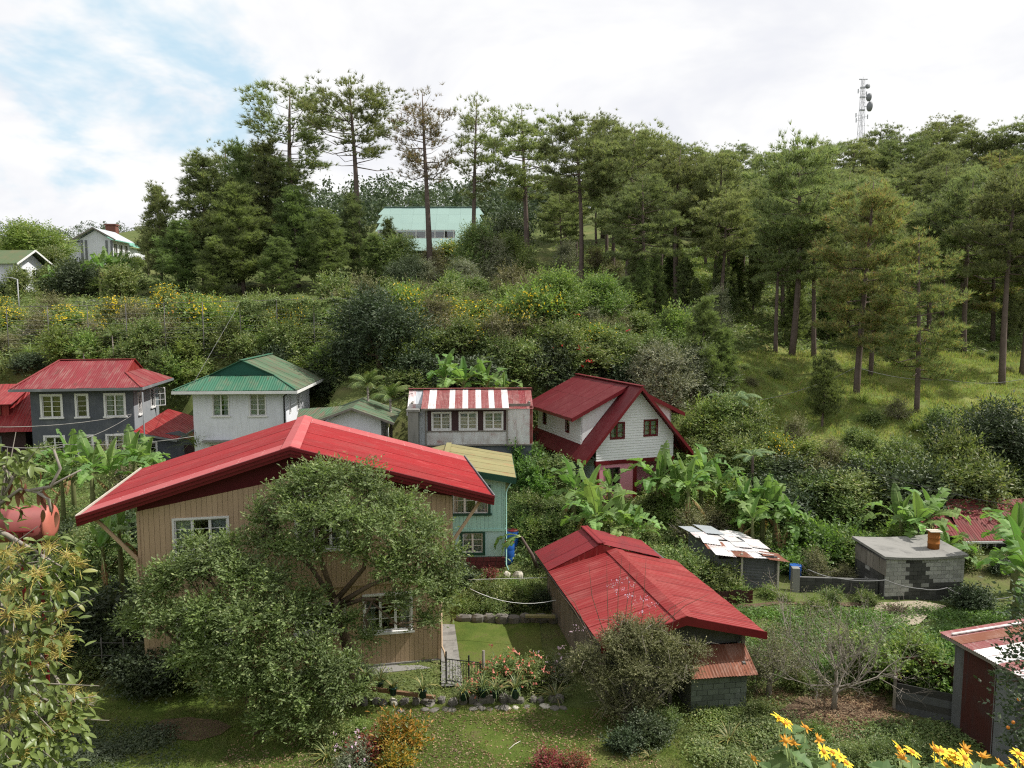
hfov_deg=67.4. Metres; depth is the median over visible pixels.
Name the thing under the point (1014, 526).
banana plant
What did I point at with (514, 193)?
pine tree
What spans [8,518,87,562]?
shrub
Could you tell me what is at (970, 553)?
shrub
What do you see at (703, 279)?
clearing grass
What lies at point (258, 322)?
shrub
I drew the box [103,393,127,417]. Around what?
window
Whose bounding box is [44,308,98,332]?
shrub
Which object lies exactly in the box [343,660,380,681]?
garden bush
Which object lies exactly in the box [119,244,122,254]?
window
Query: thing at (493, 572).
garden bush
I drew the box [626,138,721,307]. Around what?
pine tree
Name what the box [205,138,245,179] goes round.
pine tree
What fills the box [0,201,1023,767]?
ground
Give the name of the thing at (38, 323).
shrub
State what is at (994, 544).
window
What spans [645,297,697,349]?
shrub
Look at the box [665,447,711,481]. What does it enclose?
shrub
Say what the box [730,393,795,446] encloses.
shrub
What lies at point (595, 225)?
pine tree
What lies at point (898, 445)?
shrub
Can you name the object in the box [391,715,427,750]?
garden bush
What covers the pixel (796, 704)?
soil patch
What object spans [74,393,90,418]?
window
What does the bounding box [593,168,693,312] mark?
pine tree
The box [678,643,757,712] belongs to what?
lean to store
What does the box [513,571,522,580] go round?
garden rock
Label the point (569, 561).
red roofed shed
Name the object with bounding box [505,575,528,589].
garden bush
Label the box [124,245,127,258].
window
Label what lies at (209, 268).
pine tree
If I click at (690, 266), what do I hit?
young pine
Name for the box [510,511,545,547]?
shrub
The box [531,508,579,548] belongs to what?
shrub
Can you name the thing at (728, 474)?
banana plant
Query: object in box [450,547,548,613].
weeds
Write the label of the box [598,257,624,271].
shrub
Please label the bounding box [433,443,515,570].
turquoise house
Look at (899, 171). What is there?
pine tree
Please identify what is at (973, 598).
shrub
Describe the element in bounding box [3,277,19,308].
street lamp
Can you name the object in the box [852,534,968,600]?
block shed
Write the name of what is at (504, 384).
banana plant
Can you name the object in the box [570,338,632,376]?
shrub
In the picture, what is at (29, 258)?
mossy roofed house
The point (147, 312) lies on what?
shrub
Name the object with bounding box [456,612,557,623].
lawn wall
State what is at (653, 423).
window
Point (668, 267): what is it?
young pine
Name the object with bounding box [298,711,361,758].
garden bush
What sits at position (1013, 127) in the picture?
pine tree
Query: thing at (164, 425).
lean to annex
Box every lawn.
[77,684,693,767]
[451,615,542,663]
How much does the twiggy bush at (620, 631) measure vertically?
5.807 m
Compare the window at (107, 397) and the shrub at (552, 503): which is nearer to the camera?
the shrub at (552, 503)
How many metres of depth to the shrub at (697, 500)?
46.21 m
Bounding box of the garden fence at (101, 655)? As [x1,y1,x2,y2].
[89,637,132,676]
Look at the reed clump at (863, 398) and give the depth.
60.08 m
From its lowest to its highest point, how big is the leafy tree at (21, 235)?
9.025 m
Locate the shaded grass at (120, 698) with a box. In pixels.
[61,676,222,731]
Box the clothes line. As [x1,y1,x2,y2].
[471,589,554,603]
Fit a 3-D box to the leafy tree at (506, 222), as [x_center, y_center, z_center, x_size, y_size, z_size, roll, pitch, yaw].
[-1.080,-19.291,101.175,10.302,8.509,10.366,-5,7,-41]
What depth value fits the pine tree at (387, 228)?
93.38 m
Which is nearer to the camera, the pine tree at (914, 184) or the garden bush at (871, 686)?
the garden bush at (871, 686)
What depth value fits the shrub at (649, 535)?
42.18 m
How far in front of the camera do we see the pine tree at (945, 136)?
127.73 m
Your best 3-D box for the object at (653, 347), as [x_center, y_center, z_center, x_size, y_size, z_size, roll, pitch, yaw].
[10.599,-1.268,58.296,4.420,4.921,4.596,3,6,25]
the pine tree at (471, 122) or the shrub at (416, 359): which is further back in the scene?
the pine tree at (471, 122)
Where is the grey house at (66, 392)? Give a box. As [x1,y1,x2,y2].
[8,359,173,459]
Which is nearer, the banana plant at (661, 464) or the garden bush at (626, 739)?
the garden bush at (626, 739)
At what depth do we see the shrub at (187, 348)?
61.32 m
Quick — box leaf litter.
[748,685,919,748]
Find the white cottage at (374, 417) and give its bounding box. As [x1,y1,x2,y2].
[297,397,400,436]
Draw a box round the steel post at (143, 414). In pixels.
[142,392,144,434]
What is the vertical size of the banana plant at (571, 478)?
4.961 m
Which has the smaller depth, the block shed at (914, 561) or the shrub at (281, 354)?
the block shed at (914, 561)
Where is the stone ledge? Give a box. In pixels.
[331,683,566,712]
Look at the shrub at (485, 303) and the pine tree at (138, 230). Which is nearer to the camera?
the shrub at (485, 303)
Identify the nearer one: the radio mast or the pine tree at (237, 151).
the pine tree at (237, 151)
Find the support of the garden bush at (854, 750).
on the ground at (552, 637)
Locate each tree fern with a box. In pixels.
[704,391,761,405]
[732,448,777,484]
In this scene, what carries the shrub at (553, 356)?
on the ground at (552, 637)
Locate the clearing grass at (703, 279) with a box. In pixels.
[679,256,726,311]
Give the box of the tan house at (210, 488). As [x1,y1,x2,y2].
[75,415,494,687]
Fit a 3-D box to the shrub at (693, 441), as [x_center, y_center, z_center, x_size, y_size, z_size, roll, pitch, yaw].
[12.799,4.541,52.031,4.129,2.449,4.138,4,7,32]
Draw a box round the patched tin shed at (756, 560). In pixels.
[679,524,788,588]
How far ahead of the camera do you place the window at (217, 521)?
28.12 m
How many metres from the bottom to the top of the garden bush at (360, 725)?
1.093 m
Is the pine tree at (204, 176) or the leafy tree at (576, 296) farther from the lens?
the pine tree at (204, 176)
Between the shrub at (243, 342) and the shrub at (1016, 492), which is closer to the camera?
the shrub at (1016, 492)
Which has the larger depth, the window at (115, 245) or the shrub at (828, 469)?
the window at (115, 245)
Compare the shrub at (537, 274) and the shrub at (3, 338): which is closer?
the shrub at (3, 338)
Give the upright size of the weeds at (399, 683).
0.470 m
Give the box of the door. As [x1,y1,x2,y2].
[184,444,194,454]
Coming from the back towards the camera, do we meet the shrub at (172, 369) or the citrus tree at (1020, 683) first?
the shrub at (172, 369)
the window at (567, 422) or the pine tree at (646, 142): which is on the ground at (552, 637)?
the pine tree at (646, 142)
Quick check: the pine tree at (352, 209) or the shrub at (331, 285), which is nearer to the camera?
the shrub at (331, 285)
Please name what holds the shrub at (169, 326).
on the ground at (552, 637)
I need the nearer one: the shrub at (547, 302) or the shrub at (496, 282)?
the shrub at (547, 302)
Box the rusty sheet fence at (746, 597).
[717,590,752,603]
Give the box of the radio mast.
[855,77,872,150]
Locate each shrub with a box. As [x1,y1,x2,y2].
[0,262,49,302]
[0,280,27,299]
[0,295,27,316]
[0,303,30,329]
[0,330,30,354]
[0,351,6,372]
[0,351,47,378]
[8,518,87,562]
[12,307,56,342]
[19,441,63,481]
[21,547,95,619]
[27,289,72,317]
[33,262,63,294]
[33,318,79,362]
[34,252,98,297]
[34,264,49,288]
[34,552,84,585]
[37,241,79,265]
[37,454,84,483]
[38,301,79,328]
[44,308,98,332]
[51,523,96,565]
[59,325,106,358]
[67,259,102,293]
[69,314,108,349]
[71,309,98,324]
[72,522,137,584]
[84,274,106,296]
[86,318,136,356]
[88,509,137,556]
[90,290,130,339]
[92,434,113,473]
[93,276,144,297]
[94,258,147,299]
[94,575,139,596]
[96,347,120,358]
[99,336,151,368]
[99,462,139,487]
[105,295,151,331]
[107,251,143,274]
[108,431,148,470]
[115,311,169,358]
[124,305,159,323]
[125,451,161,476]
[126,295,154,317]
[130,268,154,294]
[131,256,145,265]
[141,343,184,385]
[146,280,182,319]
[146,311,182,347]
[147,350,186,388]
[152,315,190,347]
[155,281,209,325]
[160,319,217,347]
[168,335,211,362]
[172,354,216,385]
[176,293,226,345]
[197,290,229,309]
[197,300,257,357]
[201,314,245,356]
[214,304,249,327]
[217,329,269,361]
[233,290,279,336]
[236,287,291,320]
[251,342,302,363]
[253,314,318,361]
[256,326,282,350]
[262,306,281,324]
[274,292,311,321]
[281,292,311,333]
[281,297,296,320]
[287,355,312,371]
[294,322,330,348]
[300,298,340,336]
[302,335,363,387]
[305,268,362,304]
[305,340,330,359]
[309,370,338,402]
[319,285,344,325]
[324,400,342,406]
[332,279,360,318]
[342,267,385,299]
[370,365,431,400]
[371,273,402,290]
[372,316,428,368]
[377,279,409,298]
[382,276,431,317]
[383,280,416,297]
[385,345,442,387]
[392,282,429,301]
[401,274,435,294]
[407,257,440,288]
[412,325,461,359]
[413,285,466,327]
[415,355,455,385]
[420,310,469,335]
[423,276,475,302]
[424,351,517,387]
[428,268,441,280]
[430,261,455,282]
[430,291,488,320]
[432,266,473,296]
[432,309,485,358]
[440,303,478,327]
[441,255,485,284]
[455,286,488,309]
[457,354,514,377]
[460,273,496,299]
[460,318,501,355]
[463,325,501,364]
[468,304,522,354]
[469,296,500,322]
[470,331,525,378]
[479,294,522,327]
[480,279,522,311]
[487,279,506,293]
[489,285,522,318]
[490,258,541,299]
[500,270,530,289]
[500,309,549,341]
[501,275,570,335]
[505,437,547,475]
[505,454,557,496]
[505,487,548,527]
[506,333,555,391]
[510,293,556,331]
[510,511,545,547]
[511,256,539,271]
[511,330,589,390]
[518,319,549,351]
[524,449,579,490]
[525,266,547,287]
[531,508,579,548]
[532,441,549,454]
[535,496,570,517]
[536,313,590,364]
[540,297,589,330]
[545,320,591,358]
[545,342,565,365]
[548,236,585,275]
[553,497,585,524]
[555,329,601,374]
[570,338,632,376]
[571,270,585,288]
[573,316,593,336]
[576,306,610,325]
[576,499,603,529]
[578,276,634,323]
[579,326,601,346]
[583,318,618,345]
[583,322,631,365]
[584,243,609,268]
[589,313,626,331]
[590,352,647,383]
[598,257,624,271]
[598,261,624,279]
[600,510,632,550]
[602,496,635,507]
[607,332,642,374]
[608,310,636,332]
[609,319,640,340]
[623,308,658,333]
[629,285,652,312]
[630,328,683,366]
[630,489,675,518]
[635,501,665,523]
[639,521,664,547]
[644,470,705,493]
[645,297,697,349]
[653,485,700,531]
[660,325,685,348]
[663,486,714,513]
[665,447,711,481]
[667,500,718,545]
[672,393,735,446]
[675,304,722,330]
[680,434,720,456]
[689,449,731,483]
[694,498,735,534]
[695,387,754,439]
[696,482,717,515]
[698,471,779,534]
[698,473,753,505]
[700,414,743,452]
[706,282,738,328]
[708,357,744,391]
[709,429,769,481]
[720,446,759,479]
[729,408,783,453]
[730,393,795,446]
[731,455,792,490]
[732,451,826,500]
[735,473,824,530]
[737,362,753,372]
[744,375,759,386]
[749,461,798,496]
[750,440,779,461]
[754,425,802,459]
[764,366,788,379]
[770,507,848,571]
[771,544,820,575]
[772,454,807,475]
[782,411,813,446]
[783,431,840,468]
[784,465,851,522]
[790,460,873,504]
[795,541,834,576]
[796,451,841,474]
[801,514,871,558]
[811,464,890,522]
[811,490,878,530]
[815,435,850,468]
[822,436,840,447]
[824,528,875,568]
[825,561,857,577]
[834,446,865,469]
[835,447,888,485]
[835,452,893,495]
[835,554,854,569]
[839,425,865,445]
[850,427,886,456]
[854,408,890,427]
[857,488,924,531]
[857,526,879,536]
[861,452,980,530]
[861,465,907,511]
[863,442,930,484]
[872,516,920,536]
[873,431,931,463]
[882,394,914,421]
[913,451,999,524]
[915,404,956,435]
[916,416,968,452]
[916,443,937,468]
[923,423,1023,485]
[926,418,1005,496]
[932,446,1021,519]
[940,580,1005,614]
[956,414,1023,464]
[956,538,983,571]
[973,453,1021,497]
[975,351,987,356]
[983,554,1011,576]
[988,353,998,361]
[992,493,1022,525]
[998,460,1023,486]
[1001,478,1023,497]
[1002,453,1023,485]
[1011,467,1023,497]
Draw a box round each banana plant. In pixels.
[33,429,102,511]
[34,456,95,522]
[39,265,54,294]
[59,430,128,503]
[75,516,132,593]
[77,436,148,489]
[80,250,107,298]
[89,246,122,271]
[95,424,165,514]
[97,511,137,594]
[113,251,132,267]
[120,433,170,467]
[427,348,477,387]
[436,356,490,387]
[464,357,506,387]
[487,370,522,387]
[494,533,540,572]
[545,455,607,533]
[560,477,636,530]
[565,459,613,530]
[586,483,660,550]
[598,467,630,509]
[614,504,666,549]
[627,440,686,505]
[641,451,712,526]
[657,452,716,525]
[686,443,731,514]
[695,459,746,505]
[723,471,776,534]
[730,474,794,540]
[730,494,776,538]
[746,474,811,548]
[769,494,816,548]
[861,483,930,536]
[886,491,958,537]
[901,487,971,533]
[934,522,981,579]
[976,534,1023,615]
[979,501,1023,593]
[988,515,1023,619]
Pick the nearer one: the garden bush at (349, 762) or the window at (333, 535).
the garden bush at (349, 762)
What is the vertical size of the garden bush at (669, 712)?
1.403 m
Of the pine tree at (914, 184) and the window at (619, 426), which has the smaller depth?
the window at (619, 426)
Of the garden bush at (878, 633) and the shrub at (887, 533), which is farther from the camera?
the shrub at (887, 533)
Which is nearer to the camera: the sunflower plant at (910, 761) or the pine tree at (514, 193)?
the sunflower plant at (910, 761)
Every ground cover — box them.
[0,713,194,767]
[672,690,813,767]
[734,597,1022,689]
[771,711,1000,767]
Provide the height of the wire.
2.083 m
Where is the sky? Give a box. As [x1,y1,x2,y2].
[0,0,1023,239]
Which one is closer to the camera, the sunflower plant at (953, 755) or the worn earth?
the sunflower plant at (953, 755)
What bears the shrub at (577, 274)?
on the ground at (552, 637)
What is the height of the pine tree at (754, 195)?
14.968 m
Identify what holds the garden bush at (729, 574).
on the ground at (552, 637)
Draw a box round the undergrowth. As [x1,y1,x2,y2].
[547,239,1023,355]
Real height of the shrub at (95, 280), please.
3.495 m
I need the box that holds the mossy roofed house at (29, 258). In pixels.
[0,250,51,291]
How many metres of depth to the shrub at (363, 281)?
69.44 m
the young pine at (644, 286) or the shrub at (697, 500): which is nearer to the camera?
the shrub at (697, 500)
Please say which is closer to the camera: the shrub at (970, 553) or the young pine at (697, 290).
the shrub at (970, 553)
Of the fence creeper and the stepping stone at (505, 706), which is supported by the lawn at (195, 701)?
the stepping stone at (505, 706)
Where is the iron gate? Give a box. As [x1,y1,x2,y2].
[445,651,480,683]
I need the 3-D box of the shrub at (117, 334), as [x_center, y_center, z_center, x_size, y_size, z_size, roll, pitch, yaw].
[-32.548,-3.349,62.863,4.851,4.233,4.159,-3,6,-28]
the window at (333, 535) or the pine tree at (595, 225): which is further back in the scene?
the pine tree at (595, 225)
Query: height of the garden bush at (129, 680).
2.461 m
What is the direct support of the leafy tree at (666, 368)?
on the ground at (552, 637)
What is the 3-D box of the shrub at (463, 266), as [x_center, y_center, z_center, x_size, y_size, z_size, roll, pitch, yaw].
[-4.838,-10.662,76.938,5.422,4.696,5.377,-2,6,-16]
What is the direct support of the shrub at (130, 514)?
on the ground at (552, 637)
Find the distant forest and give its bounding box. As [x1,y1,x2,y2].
[0,147,1020,239]
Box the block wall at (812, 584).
[790,566,877,594]
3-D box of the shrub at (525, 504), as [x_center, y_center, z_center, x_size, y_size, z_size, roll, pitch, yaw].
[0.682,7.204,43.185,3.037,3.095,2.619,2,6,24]
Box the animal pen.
[892,656,953,723]
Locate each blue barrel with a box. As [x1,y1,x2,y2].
[504,540,513,564]
[507,528,518,550]
[789,563,801,579]
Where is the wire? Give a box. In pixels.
[758,368,1021,400]
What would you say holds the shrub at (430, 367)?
on the ground at (552, 637)
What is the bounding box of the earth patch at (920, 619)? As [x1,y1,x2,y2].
[868,601,945,628]
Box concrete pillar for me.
[406,408,420,444]
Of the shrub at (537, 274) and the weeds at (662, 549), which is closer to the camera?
the weeds at (662, 549)
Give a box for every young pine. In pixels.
[618,273,635,317]
[623,243,641,291]
[630,258,655,312]
[647,256,668,316]
[660,310,672,338]
[662,254,678,292]
[671,240,687,283]
[672,257,693,307]
[678,244,682,272]
[678,291,730,398]
[679,258,694,306]
[687,276,704,309]
[706,326,743,394]
[708,255,733,306]
[723,287,735,321]
[724,271,741,318]
[725,250,744,302]
[730,252,746,298]
[740,248,766,313]
[778,281,817,340]
[791,301,808,328]
[803,349,845,425]
[816,287,837,339]
[818,278,843,337]
[836,301,848,337]
[851,276,862,310]
[852,292,881,349]
[997,288,1021,343]
[1014,296,1023,334]
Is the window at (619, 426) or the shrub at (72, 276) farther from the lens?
the shrub at (72, 276)
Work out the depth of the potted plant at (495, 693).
26.99 m
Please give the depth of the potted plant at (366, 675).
27.75 m
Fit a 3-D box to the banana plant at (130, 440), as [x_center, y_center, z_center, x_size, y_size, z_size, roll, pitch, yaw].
[-20.895,5.141,43.013,3.645,5.838,3.677,0,6,0]
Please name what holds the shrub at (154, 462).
on the ground at (552, 637)
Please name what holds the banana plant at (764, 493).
on the ground at (552, 637)
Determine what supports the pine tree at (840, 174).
on the ground at (552, 637)
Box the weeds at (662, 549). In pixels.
[505,480,983,568]
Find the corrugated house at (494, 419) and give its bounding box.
[407,387,533,463]
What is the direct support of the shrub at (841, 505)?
on the ground at (552, 637)
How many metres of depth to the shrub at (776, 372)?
63.98 m
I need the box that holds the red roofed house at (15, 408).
[0,384,32,454]
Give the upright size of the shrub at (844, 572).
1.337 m
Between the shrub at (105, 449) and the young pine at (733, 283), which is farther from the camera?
the young pine at (733, 283)
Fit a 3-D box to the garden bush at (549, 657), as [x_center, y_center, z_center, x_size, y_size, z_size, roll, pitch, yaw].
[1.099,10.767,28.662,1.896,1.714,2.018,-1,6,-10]
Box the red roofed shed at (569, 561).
[534,526,767,704]
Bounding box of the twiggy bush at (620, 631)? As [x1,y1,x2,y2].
[557,560,716,725]
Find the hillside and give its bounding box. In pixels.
[718,343,1023,457]
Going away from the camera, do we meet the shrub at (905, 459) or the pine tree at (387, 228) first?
the shrub at (905, 459)
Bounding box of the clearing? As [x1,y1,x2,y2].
[680,254,720,310]
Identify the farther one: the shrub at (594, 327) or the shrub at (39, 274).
the shrub at (39, 274)
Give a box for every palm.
[347,369,385,400]
[369,381,409,437]
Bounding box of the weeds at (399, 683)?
[294,654,586,707]
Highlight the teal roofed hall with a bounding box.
[376,207,483,261]
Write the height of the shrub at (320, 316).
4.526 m
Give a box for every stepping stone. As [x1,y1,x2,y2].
[425,702,434,706]
[473,701,482,706]
[500,703,508,711]
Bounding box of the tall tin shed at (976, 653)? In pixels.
[940,619,1023,767]
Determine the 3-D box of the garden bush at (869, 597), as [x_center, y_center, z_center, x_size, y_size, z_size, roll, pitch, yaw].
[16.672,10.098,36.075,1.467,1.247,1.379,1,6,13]
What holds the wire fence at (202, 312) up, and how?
on the ground at (552, 637)
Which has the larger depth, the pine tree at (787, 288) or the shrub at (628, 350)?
the pine tree at (787, 288)
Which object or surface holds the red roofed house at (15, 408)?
on the ground at (552, 637)
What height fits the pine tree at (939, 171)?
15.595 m
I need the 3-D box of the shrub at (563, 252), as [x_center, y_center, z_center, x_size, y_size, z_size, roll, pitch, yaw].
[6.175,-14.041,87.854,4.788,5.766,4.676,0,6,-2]
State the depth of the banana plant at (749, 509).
41.94 m
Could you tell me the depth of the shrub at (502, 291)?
67.06 m
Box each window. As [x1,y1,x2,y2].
[39,394,64,418]
[43,435,64,458]
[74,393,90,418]
[77,434,93,456]
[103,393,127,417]
[105,434,124,450]
[113,243,117,255]
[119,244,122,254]
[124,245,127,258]
[137,391,142,415]
[148,442,157,451]
[150,386,156,408]
[171,516,229,560]
[176,605,232,648]
[211,394,230,417]
[248,394,267,416]
[289,394,290,413]
[293,602,345,636]
[294,511,349,552]
[296,393,299,410]
[363,591,414,635]
[431,412,450,430]
[452,485,491,515]
[459,411,477,430]
[460,531,484,555]
[483,411,502,429]
[543,412,546,424]
[565,420,569,432]
[606,467,619,490]
[610,422,624,439]
[643,419,657,436]
[979,543,995,548]
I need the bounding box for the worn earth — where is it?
[151,717,229,740]
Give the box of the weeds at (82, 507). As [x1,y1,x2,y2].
[18,456,167,672]
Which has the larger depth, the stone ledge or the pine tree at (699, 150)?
the pine tree at (699, 150)
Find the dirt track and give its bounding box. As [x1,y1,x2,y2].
[737,601,864,607]
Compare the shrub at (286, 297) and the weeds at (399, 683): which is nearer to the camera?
the weeds at (399, 683)
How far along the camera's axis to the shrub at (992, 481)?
44.88 m
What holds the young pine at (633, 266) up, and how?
on the ground at (552, 637)
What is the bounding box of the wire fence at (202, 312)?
[6,298,384,361]
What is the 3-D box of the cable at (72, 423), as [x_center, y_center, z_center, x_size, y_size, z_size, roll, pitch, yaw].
[-27.849,2.333,47.946,0.041,0.406,8.462,4,7,34]
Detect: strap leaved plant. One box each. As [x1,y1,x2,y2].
[303,736,345,763]
[536,678,572,705]
[638,742,663,760]
[710,719,748,750]
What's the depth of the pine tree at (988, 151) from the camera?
121.55 m
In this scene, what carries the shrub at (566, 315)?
on the ground at (552, 637)
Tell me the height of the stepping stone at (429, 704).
0.268 m
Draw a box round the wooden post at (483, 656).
[482,650,484,673]
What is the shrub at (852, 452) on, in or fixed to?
on the ground at (552, 637)
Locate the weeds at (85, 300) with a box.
[0,291,648,432]
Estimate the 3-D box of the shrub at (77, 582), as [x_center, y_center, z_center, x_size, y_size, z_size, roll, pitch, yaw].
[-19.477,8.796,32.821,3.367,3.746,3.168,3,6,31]
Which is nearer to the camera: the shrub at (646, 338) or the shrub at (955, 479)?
the shrub at (955, 479)
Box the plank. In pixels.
[525,614,554,617]
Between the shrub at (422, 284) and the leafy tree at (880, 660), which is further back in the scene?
the shrub at (422, 284)
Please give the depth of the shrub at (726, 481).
47.93 m
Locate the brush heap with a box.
[880,601,910,615]
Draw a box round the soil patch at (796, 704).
[777,696,885,733]
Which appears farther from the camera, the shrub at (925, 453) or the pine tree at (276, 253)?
the pine tree at (276, 253)
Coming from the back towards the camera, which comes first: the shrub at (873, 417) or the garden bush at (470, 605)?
the shrub at (873, 417)
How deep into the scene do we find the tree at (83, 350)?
58.95 m
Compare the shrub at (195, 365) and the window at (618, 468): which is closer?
the window at (618, 468)
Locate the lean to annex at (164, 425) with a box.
[134,409,194,462]
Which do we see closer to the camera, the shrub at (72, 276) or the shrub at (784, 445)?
the shrub at (784, 445)
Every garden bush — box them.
[32,621,97,679]
[34,588,118,670]
[40,575,143,638]
[57,641,113,683]
[66,630,122,680]
[77,621,143,666]
[80,616,124,661]
[91,632,169,695]
[93,647,166,708]
[133,641,206,703]
[161,643,232,701]
[289,662,344,701]
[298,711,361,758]
[329,727,377,767]
[338,710,372,739]
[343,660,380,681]
[343,725,384,765]
[360,699,434,767]
[366,732,422,767]
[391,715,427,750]
[449,559,484,587]
[449,594,481,615]
[455,677,479,698]
[457,657,506,701]
[463,569,505,606]
[472,644,529,692]
[477,592,511,617]
[481,564,501,579]
[482,573,533,614]
[503,649,554,695]
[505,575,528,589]
[506,580,542,610]
[516,648,566,693]
[521,574,546,594]
[523,739,571,767]
[525,588,552,612]
[533,645,579,692]
[556,745,597,767]
[597,721,641,762]
[622,703,681,753]
[647,697,688,736]
[661,535,722,581]
[681,551,737,589]
[690,554,750,603]
[721,576,753,603]
[733,691,776,722]
[755,580,781,601]
[774,666,819,693]
[775,589,797,602]
[801,591,830,609]
[803,716,835,745]
[813,584,849,606]
[832,737,873,767]
[835,654,901,692]
[847,670,886,694]
[850,583,881,606]
[857,734,898,762]
[870,629,916,683]
[881,623,954,691]
[883,718,937,765]
[898,643,954,693]
[924,630,954,660]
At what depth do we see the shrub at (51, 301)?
70.52 m
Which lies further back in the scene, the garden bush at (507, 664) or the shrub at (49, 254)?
the shrub at (49, 254)
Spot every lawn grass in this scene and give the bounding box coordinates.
[435,610,557,668]
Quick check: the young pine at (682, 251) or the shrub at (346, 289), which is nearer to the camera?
the shrub at (346, 289)
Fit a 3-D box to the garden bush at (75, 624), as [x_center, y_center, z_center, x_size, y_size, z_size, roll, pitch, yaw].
[-17.635,9.905,30.414,4.032,3.538,4.349,1,6,14]
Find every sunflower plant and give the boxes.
[747,712,853,767]
[866,740,921,767]
[923,740,1008,767]
[1009,747,1023,767]
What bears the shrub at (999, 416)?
on the ground at (552, 637)
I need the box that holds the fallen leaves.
[217,707,661,767]
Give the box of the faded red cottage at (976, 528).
[905,498,1023,548]
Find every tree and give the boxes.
[0,215,88,261]
[0,432,108,767]
[73,345,92,358]
[103,329,119,353]
[103,520,385,747]
[132,179,179,280]
[133,222,155,274]
[146,217,206,296]
[167,147,236,289]
[192,234,234,296]
[195,136,270,285]
[195,180,278,293]
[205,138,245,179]
[227,77,343,280]
[231,450,475,707]
[236,133,295,283]
[246,155,316,220]
[253,235,305,295]
[263,184,330,287]
[277,68,412,278]
[299,206,354,283]
[299,334,368,397]
[314,276,445,380]
[332,188,376,280]
[351,233,398,280]
[372,228,426,274]
[378,251,435,287]
[380,216,397,249]
[385,83,466,270]
[419,241,451,269]
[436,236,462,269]
[444,92,506,223]
[445,214,506,280]
[461,207,542,262]
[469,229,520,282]
[472,103,563,274]
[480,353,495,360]
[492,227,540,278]
[510,260,599,320]
[531,175,562,240]
[532,103,630,279]
[532,190,588,269]
[546,190,592,260]
[551,175,595,259]
[572,107,632,238]
[573,116,684,279]
[573,267,636,321]
[575,172,596,243]
[576,151,636,257]
[582,162,637,266]
[585,172,636,276]
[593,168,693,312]
[598,177,674,259]
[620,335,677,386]
[624,129,673,235]
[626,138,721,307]
[630,337,707,417]
[641,171,721,295]
[645,133,695,235]
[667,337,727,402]
[675,140,726,234]
[679,146,764,310]
[682,180,765,275]
[688,179,760,313]
[693,174,723,264]
[715,140,763,180]
[729,617,817,696]
[730,177,775,282]
[734,192,818,318]
[737,214,819,352]
[738,120,872,355]
[739,165,768,245]
[746,149,778,185]
[746,569,939,711]
[758,175,823,289]
[773,184,855,357]
[774,145,803,176]
[803,136,843,171]
[806,172,939,394]
[819,620,920,690]
[822,175,911,331]
[823,166,873,271]
[825,165,854,186]
[829,137,886,179]
[832,163,881,271]
[834,176,920,242]
[836,210,926,375]
[846,121,908,166]
[852,152,907,175]
[861,129,935,194]
[861,167,885,180]
[863,224,991,411]
[873,156,926,248]
[880,194,931,300]
[897,192,972,336]
[901,140,975,197]
[903,119,970,165]
[905,150,954,202]
[909,202,977,317]
[911,158,963,284]
[911,169,1023,353]
[912,110,980,163]
[914,161,983,205]
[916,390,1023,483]
[926,161,1014,297]
[942,165,1023,384]
[948,130,1003,175]
[954,214,1023,342]
[957,126,1023,181]
[962,158,984,183]
[967,186,1023,374]
[973,567,1023,766]
[977,115,1023,164]
[978,149,1023,186]
[982,142,1011,181]
[985,162,1023,232]
[1001,142,1023,188]
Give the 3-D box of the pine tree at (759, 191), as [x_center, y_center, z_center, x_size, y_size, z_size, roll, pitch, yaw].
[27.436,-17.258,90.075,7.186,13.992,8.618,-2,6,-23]
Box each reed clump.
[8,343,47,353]
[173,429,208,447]
[749,392,776,407]
[760,392,785,401]
[845,389,879,404]
[896,416,924,430]
[954,400,987,411]
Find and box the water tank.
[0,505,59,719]
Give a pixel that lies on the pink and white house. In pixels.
(580, 417)
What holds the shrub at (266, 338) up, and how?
on the ground at (552, 637)
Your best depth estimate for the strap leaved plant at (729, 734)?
24.89 m
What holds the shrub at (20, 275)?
on the ground at (552, 637)
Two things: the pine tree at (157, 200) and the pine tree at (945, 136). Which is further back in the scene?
the pine tree at (945, 136)
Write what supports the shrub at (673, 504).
on the ground at (552, 637)
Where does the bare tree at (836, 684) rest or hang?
on the ground at (552, 637)
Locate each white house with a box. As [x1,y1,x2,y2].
[65,224,144,264]
[171,353,324,450]
[532,373,693,501]
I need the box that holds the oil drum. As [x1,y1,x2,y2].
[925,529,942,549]
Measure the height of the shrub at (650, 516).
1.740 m
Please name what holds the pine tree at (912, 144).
on the ground at (552, 637)
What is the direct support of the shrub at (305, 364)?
on the ground at (552, 637)
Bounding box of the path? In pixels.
[441,624,462,685]
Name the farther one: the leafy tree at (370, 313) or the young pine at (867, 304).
the young pine at (867, 304)
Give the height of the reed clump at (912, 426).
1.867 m
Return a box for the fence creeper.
[238,296,382,319]
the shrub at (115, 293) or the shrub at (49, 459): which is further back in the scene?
the shrub at (115, 293)
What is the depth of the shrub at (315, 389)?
59.22 m
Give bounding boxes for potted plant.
[355,664,375,683]
[367,664,393,688]
[378,676,408,695]
[409,672,440,698]
[448,679,476,700]
[468,670,498,697]
[482,675,510,698]
[496,669,535,698]
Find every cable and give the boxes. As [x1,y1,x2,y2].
[2,436,194,447]
[17,414,131,426]
[40,416,129,451]
[808,569,1010,599]
[841,461,1013,505]

